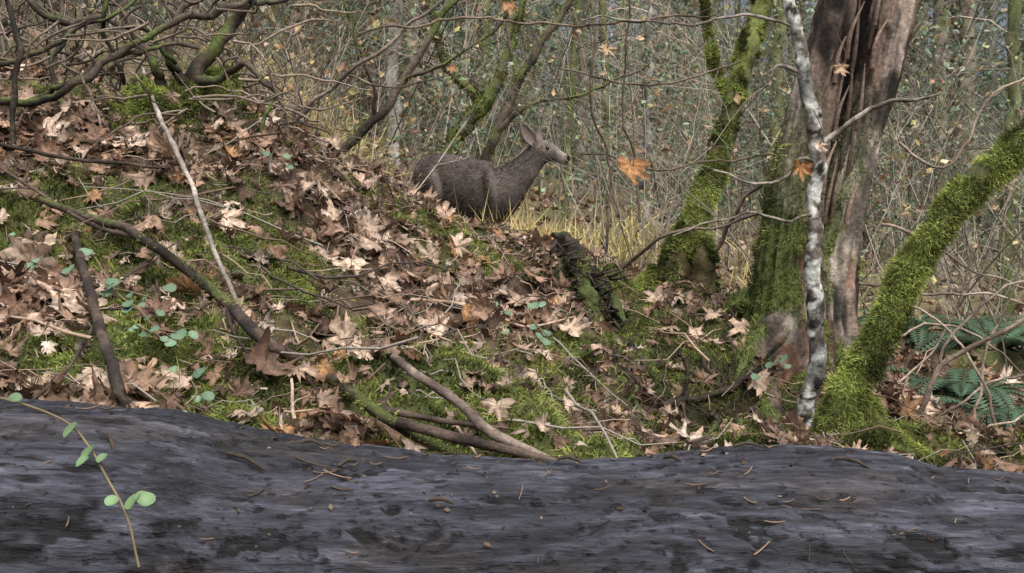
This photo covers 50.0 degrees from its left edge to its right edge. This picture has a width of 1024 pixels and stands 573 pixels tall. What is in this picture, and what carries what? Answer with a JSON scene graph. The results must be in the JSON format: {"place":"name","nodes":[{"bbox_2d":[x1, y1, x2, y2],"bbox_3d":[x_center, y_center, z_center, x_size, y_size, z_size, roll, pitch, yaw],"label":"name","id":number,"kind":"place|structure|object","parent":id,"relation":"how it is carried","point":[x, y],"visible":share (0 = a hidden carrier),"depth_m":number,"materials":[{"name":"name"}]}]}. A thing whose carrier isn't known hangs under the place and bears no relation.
{"place":"outdoors","nodes":[
{"label":"outdoors","id":0,"kind":"place"},
{"bbox_2d":[0,0,1023,467],"bbox_3d":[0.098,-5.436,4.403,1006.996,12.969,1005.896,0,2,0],"label":"ground","id":1,"kind":"structure","parent":0,"point":[992,356],"depth_m":3.74,"materials":[{"name":"soil"}]},
{"bbox_2d":[8,232,73,273],"bbox_3d":[-1.353,-0.084,3.062,0.349,0.140,0.095,1,2,38],"label":"snowberry sprig","id":2,"kind":"object","parent":1,"relation":"on","point":[32,264],"visible":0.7,"depth_m":3.00,"materials":[{"name":"green plant"}]},
{"bbox_2d":[30,231,129,407],"bbox_3d":[-1.112,0.068,2.665,0.223,0.435,1.218,-1,2,-26],"label":"fallen branch","id":3,"kind":"object","parent":1,"relation":"on","point":[116,382],"visible":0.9,"depth_m":2.44,"materials":[{"name":"brown wood"}]},
{"bbox_2d":[0,143,191,170],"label":"fallen branch","id":4,"kind":"object","parent":1,"relation":"on","point":[41,153],"visible":0.9,"depth_m":3.63,"materials":[{"name":"brown wood"}]},
{"bbox_2d":[99,283,176,306],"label":"snowberry sprig","id":5,"kind":"object","parent":1,"relation":"on","point":[171,287],"visible":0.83,"depth_m":2.92,"materials":[{"name":"green plant"}]},
{"bbox_2d":[79,248,197,339],"bbox_3d":[-1.015,0.010,2.843,0.118,0.225,0.634,-1,2,-43],"label":"snowberry sprig","id":6,"kind":"object","parent":1,"relation":"on","point":[177,335],"visible":0.96,"depth_m":2.77,"materials":[{"name":"green plant"}]},
{"bbox_2d":[128,314,178,346],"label":"snowberry sprig","id":7,"kind":"object","parent":1,"relation":"on","point":[167,341],"visible":1,"depth_m":2.61,"materials":[{"name":"green plant"}]},
{"bbox_2d":[0,0,369,143],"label":"bare shrub","id":8,"kind":"object","parent":1,"relation":"on","point":[201,62],"visible":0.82,"depth_m":4.29,"materials":[{"name":"brown plant"}]},
{"bbox_2d":[162,66,180,104],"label":"hanging dry leaf","id":9,"kind":"object","parent":8,"relation":"hanging from","point":[173,96],"visible":1,"depth_m":4.09,"materials":[{"name":"brown plant"}]},
{"bbox_2d":[138,56,236,298],"bbox_3d":[-1.769,-0.802,5.378,0.151,1.585,5.096,-1,2,-22],"label":"fallen branch","id":10,"kind":"object","parent":1,"relation":"on","point":[172,142],"visible":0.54,"depth_m":3.37,"materials":[{"name":"beige wood"}]},
{"bbox_2d":[118,63,262,138],"bbox_3d":[-1.307,-0.673,4.514,0.593,0.590,0.640,1,2,38],"label":"mossy stump","id":11,"kind":"object","parent":1,"relation":"on","point":[140,105],"visible":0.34,"depth_m":4.50,"materials":[{"name":"green plant"}]},
{"bbox_2d":[169,366,214,411],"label":"snowberry sprig","id":12,"kind":"object","parent":1,"relation":"on","point":[208,395],"visible":0.79,"depth_m":2.32,"materials":[{"name":"green plant"}]},
{"bbox_2d":[258,146,293,168],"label":"snowberry sprig","id":13,"kind":"object","parent":1,"relation":"on","point":[284,155],"visible":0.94,"depth_m":3.99,"materials":[{"name":"green plant"}]},
{"bbox_2d":[0,167,554,459],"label":"fallen branch","id":14,"kind":"object","parent":1,"relation":"on","point":[417,432],"visible":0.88,"depth_m":2.66,"materials":[{"name":"brown wood"}]},
{"bbox_2d":[290,378,299,433],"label":"fallen branch","id":15,"kind":"object","parent":1,"relation":"on","point":[292,408],"visible":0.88,"depth_m":2.47,"materials":[{"name":"beige wood"}]},
{"bbox_2d":[330,163,368,191],"bbox_3d":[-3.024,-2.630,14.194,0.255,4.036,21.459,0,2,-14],"label":"fallen branch","id":16,"kind":"object","parent":1,"relation":"on","point":[349,181],"visible":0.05,"depth_m":3.99,"materials":[{"name":"wood"}]},
{"bbox_2d":[290,0,448,124],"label":"bare sapling","id":17,"kind":"object","parent":1,"relation":"on","point":[358,64],"visible":0.81,"depth_m":4.97,"materials":[{"name":"brown plant"}]},
{"bbox_2d":[339,0,516,154],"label":"vine maple","id":18,"kind":"object","parent":1,"relation":"on","point":[363,129],"visible":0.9,"depth_m":5.55,"materials":[{"name":"brown plant"}]},
{"bbox_2d":[446,32,457,73],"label":"hanging dry leaf","id":19,"kind":"object","parent":18,"relation":"attached to","point":[452,68],"visible":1,"depth_m":5.47,"materials":[{"name":"plant"}]},
{"bbox_2d":[372,341,549,455],"bbox_3d":[-0.231,0.277,2.693,0.227,0.232,0.776,-1,2,-38],"label":"fallen branch","id":20,"kind":"object","parent":1,"relation":"on","point":[480,424],"visible":0.7,"depth_m":2.47,"materials":[{"name":"brown wood"}]},
{"bbox_2d":[427,0,526,154],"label":"vine maple","id":21,"kind":"object","parent":1,"relation":"on","point":[479,110],"visible":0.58,"depth_m":9.53,"materials":[{"name":"green plant"}]},
{"bbox_2d":[411,124,569,224],"bbox_3d":[-0.229,-0.535,7.998,1.252,1.271,0.464,1,2,29],"label":"deer","id":22,"kind":"object","parent":1,"relation":"on","point":[472,182],"visible":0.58,"depth_m":7.87},
{"bbox_2d":[410,298,575,327],"bbox_3d":[-0.057,0.086,3.598,0.552,0.098,0.090,0,2,-6],"label":"fallen branch","id":23,"kind":"object","parent":1,"relation":"on","point":[462,305],"visible":0.72,"depth_m":3.58,"materials":[{"name":"beige wood"}]},
{"bbox_2d":[492,299,511,335],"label":"snowberry sprig","id":24,"kind":"object","parent":1,"relation":"on","point":[508,312],"visible":0.45,"depth_m":3.60,"materials":[{"name":"green plant"}]},
{"bbox_2d":[0,398,1023,572],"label":"fallen log","id":25,"kind":"object","parent":1,"relation":"on","point":[233,497],"visible":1,"depth_m":1.32,"materials":[{"name":"black wood"}]},
{"bbox_2d":[0,393,155,566],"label":"trailing vine","id":26,"kind":"object","parent":25,"relation":"on","point":[144,498],"visible":1,"depth_m":1.23,"materials":[{"name":"green plant"}]},
{"bbox_2d":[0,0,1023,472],"bbox_3d":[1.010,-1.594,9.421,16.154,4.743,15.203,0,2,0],"label":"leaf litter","id":27,"kind":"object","parent":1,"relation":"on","point":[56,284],"visible":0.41,"depth_m":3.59,"materials":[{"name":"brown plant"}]},
{"bbox_2d":[0,0,1023,370],"bbox_3d":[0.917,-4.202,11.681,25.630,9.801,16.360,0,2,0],"label":"undergrowth brush","id":28,"kind":"object","parent":1,"relation":"on","point":[616,118],"visible":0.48,"depth_m":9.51,"materials":[{"name":"brown plant"}]},
{"bbox_2d":[0,54,1023,469],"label":"moss","id":29,"kind":"object","parent":1,"relation":"on","point":[204,322],"visible":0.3,"depth_m":3.20,"materials":[{"name":"green plant"}]},
{"bbox_2d":[0,52,1023,470],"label":"twig litter","id":30,"kind":"object","parent":1,"relation":"on","point":[436,340],"visible":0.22,"depth_m":3.37,"materials":[{"name":"brown wood"}]},
{"bbox_2d":[133,0,894,305],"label":"yellow grass","id":31,"kind":"structure","parent":1,"relation":"on","point":[621,254],"depth_m":8.53,"materials":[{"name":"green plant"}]},
{"bbox_2d":[524,301,551,344],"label":"snowberry sprig","id":32,"kind":"object","parent":1,"relation":"on","point":[534,305],"visible":0.99,"depth_m":3.56,"materials":[{"name":"green plant"}]},
{"bbox_2d":[77,0,1023,271],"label":"distant brush","id":33,"kind":"object","parent":1,"relation":"on","point":[675,88],"visible":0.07,"depth_m":23.18,"materials":[{"name":"brown plant"}]},
{"bbox_2d":[86,0,1023,259],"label":"conifer trees","id":34,"kind":"object","parent":1,"relation":"on","point":[420,33],"visible":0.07,"depth_m":23.65,"materials":[{"name":"plant"}]},
{"bbox_2d":[107,0,1023,315],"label":"background trees","id":35,"kind":"object","parent":1,"relation":"on","point":[937,20],"visible":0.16,"depth_m":15.87,"materials":[{"name":"grey plant"}]},
{"bbox_2d":[480,0,650,161],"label":"vine maple","id":36,"kind":"object","parent":1,"relation":"on","point":[506,116],"visible":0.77,"depth_m":9.12,"materials":[{"name":"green plant"}]},
{"bbox_2d":[358,0,773,268],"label":"bare sapling","id":37,"kind":"object","parent":1,"relation":"on","point":[724,233],"visible":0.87,"depth_m":4.78,"materials":[{"name":"brown plant"}]},
{"bbox_2d":[500,0,518,16],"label":"hanging dry leaf","id":38,"kind":"object","parent":37,"relation":"hanging from","point":[510,6],"visible":1,"depth_m":4.47,"materials":[{"name":"brown plant"}]},
{"bbox_2d":[598,21,616,56],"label":"hanging dry leaf","id":39,"kind":"object","parent":37,"relation":"hanging from","point":[608,49],"visible":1,"depth_m":4.18,"materials":[{"name":"beige plant"}]},
{"bbox_2d":[536,231,637,333],"bbox_3d":[0.310,-0.004,4.281,0.381,0.435,0.308,0,2,14],"label":"charred root","id":40,"kind":"object","parent":1,"relation":"on","point":[586,279],"visible":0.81,"depth_m":4.20,"materials":[{"name":"black plant"}]},
{"bbox_2d":[631,218,723,298],"bbox_3d":[0.679,-0.051,4.590,0.402,0.484,0.302,-1,2,-25],"label":"mossy stump","id":41,"kind":"object","parent":1,"relation":"on","point":[689,253],"visible":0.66,"depth_m":4.57,"materials":[{"name":"green plant"}]},
{"bbox_2d":[592,332,795,448],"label":"exposed roots","id":42,"kind":"object","parent":1,"relation":"on","point":[740,379],"visible":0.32,"depth_m":3.79,"materials":[{"name":"brown plant"}]},
{"bbox_2d":[677,0,773,231],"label":"mossy tree","id":43,"kind":"object","parent":1,"relation":"on","point":[750,39],"visible":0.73,"depth_m":6.04,"materials":[{"name":"green plant"}]},
{"bbox_2d":[582,0,941,433],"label":"lichen covered sapling","id":44,"kind":"object","parent":1,"relation":"on","point":[814,327],"visible":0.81,"depth_m":3.28,"materials":[{"name":"grey plant"}]},
{"bbox_2d":[617,23,650,184],"bbox_3d":[0.362,-0.542,3.259,0.092,0.488,0.087,1,2,26],"label":"hanging dry leaf","id":45,"kind":"object","parent":44,"relation":"attached to","point":[632,169],"visible":1,"depth_m":3.29,"materials":[{"name":"plant"}]},
{"bbox_2d":[792,134,812,182],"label":"hanging dry leaf","id":46,"kind":"object","parent":44,"relation":"attached to","point":[802,168],"visible":1,"depth_m":3.29,"materials":[{"name":"plant"}]},
{"bbox_2d":[814,111,828,153],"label":"hanging dry leaf","id":47,"kind":"object","parent":44,"relation":"attached to","point":[820,147],"visible":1,"depth_m":3.24,"materials":[{"name":"beige plant"}]},
{"bbox_2d":[751,354,790,379],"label":"snowberry sprig","id":48,"kind":"object","parent":1,"relation":"on","point":[769,365],"visible":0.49,"depth_m":3.80,"materials":[{"name":"green plant"}]},
{"bbox_2d":[716,0,919,427],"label":"broken tree trunk","id":49,"kind":"object","parent":1,"relation":"on","point":[875,36],"visible":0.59,"depth_m":4.07,"materials":[{"name":"brown plant"}]},
{"bbox_2d":[833,32,849,75],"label":"hanging dry leaf","id":50,"kind":"object","parent":49,"relation":"attached to","point":[840,68],"visible":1,"depth_m":3.58,"materials":[{"name":"beige plant"}]},
{"bbox_2d":[808,116,1023,466],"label":"mossy leaning tree","id":51,"kind":"object","parent":1,"relation":"on","point":[851,401],"visible":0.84,"depth_m":2.97,"materials":[{"name":"green plant"}]},
{"bbox_2d":[858,309,988,346],"bbox_3d":[2.317,0.273,6.489,0.989,0.278,0.954,-1,2,-25],"label":"sword fern","id":52,"kind":"object","parent":1,"relation":"on","point":[921,329],"visible":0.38,"depth_m":6.35,"materials":[{"name":"green plant"}]},
{"bbox_2d":[859,77,1023,431],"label":"bare shrub","id":53,"kind":"object","parent":1,"relation":"on","point":[942,364],"visible":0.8,"depth_m":3.89,"materials":[{"name":"brown plant"}]},
{"bbox_2d":[888,365,1023,422],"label":"sword fern","id":54,"kind":"object","parent":1,"relation":"on","point":[954,388],"visible":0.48,"depth_m":4.64,"materials":[{"name":"green plant"}]},
{"bbox_2d":[903,318,1023,355],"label":"sword fern","id":55,"kind":"object","parent":1,"relation":"on","point":[1009,342],"visible":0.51,"depth_m":6.16,"materials":[{"name":"green plant"}]},
{"bbox_2d":[912,313,1020,334],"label":"sword fern","id":56,"kind":"object","parent":1,"relation":"on","point":[940,316],"visible":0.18,"depth_m":9.07,"materials":[{"name":"green plant"}]},
{"bbox_2d":[933,395,1023,430],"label":"sword fern","id":57,"kind":"object","parent":1,"relation":"on","point":[1015,414],"visible":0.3,"depth_m":4.25,"materials":[{"name":"green plant"}]},
{"bbox_2d":[966,315,1023,353],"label":"sword fern","id":58,"kind":"object","parent":1,"relation":"on","point":[1004,325],"visible":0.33,"depth_m":6.29,"materials":[{"name":"green plant"}]},
{"bbox_2d":[130,0,1023,226],"label":"sky","id":59,"kind":"structure","parent":0,"point":[742,2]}
]}

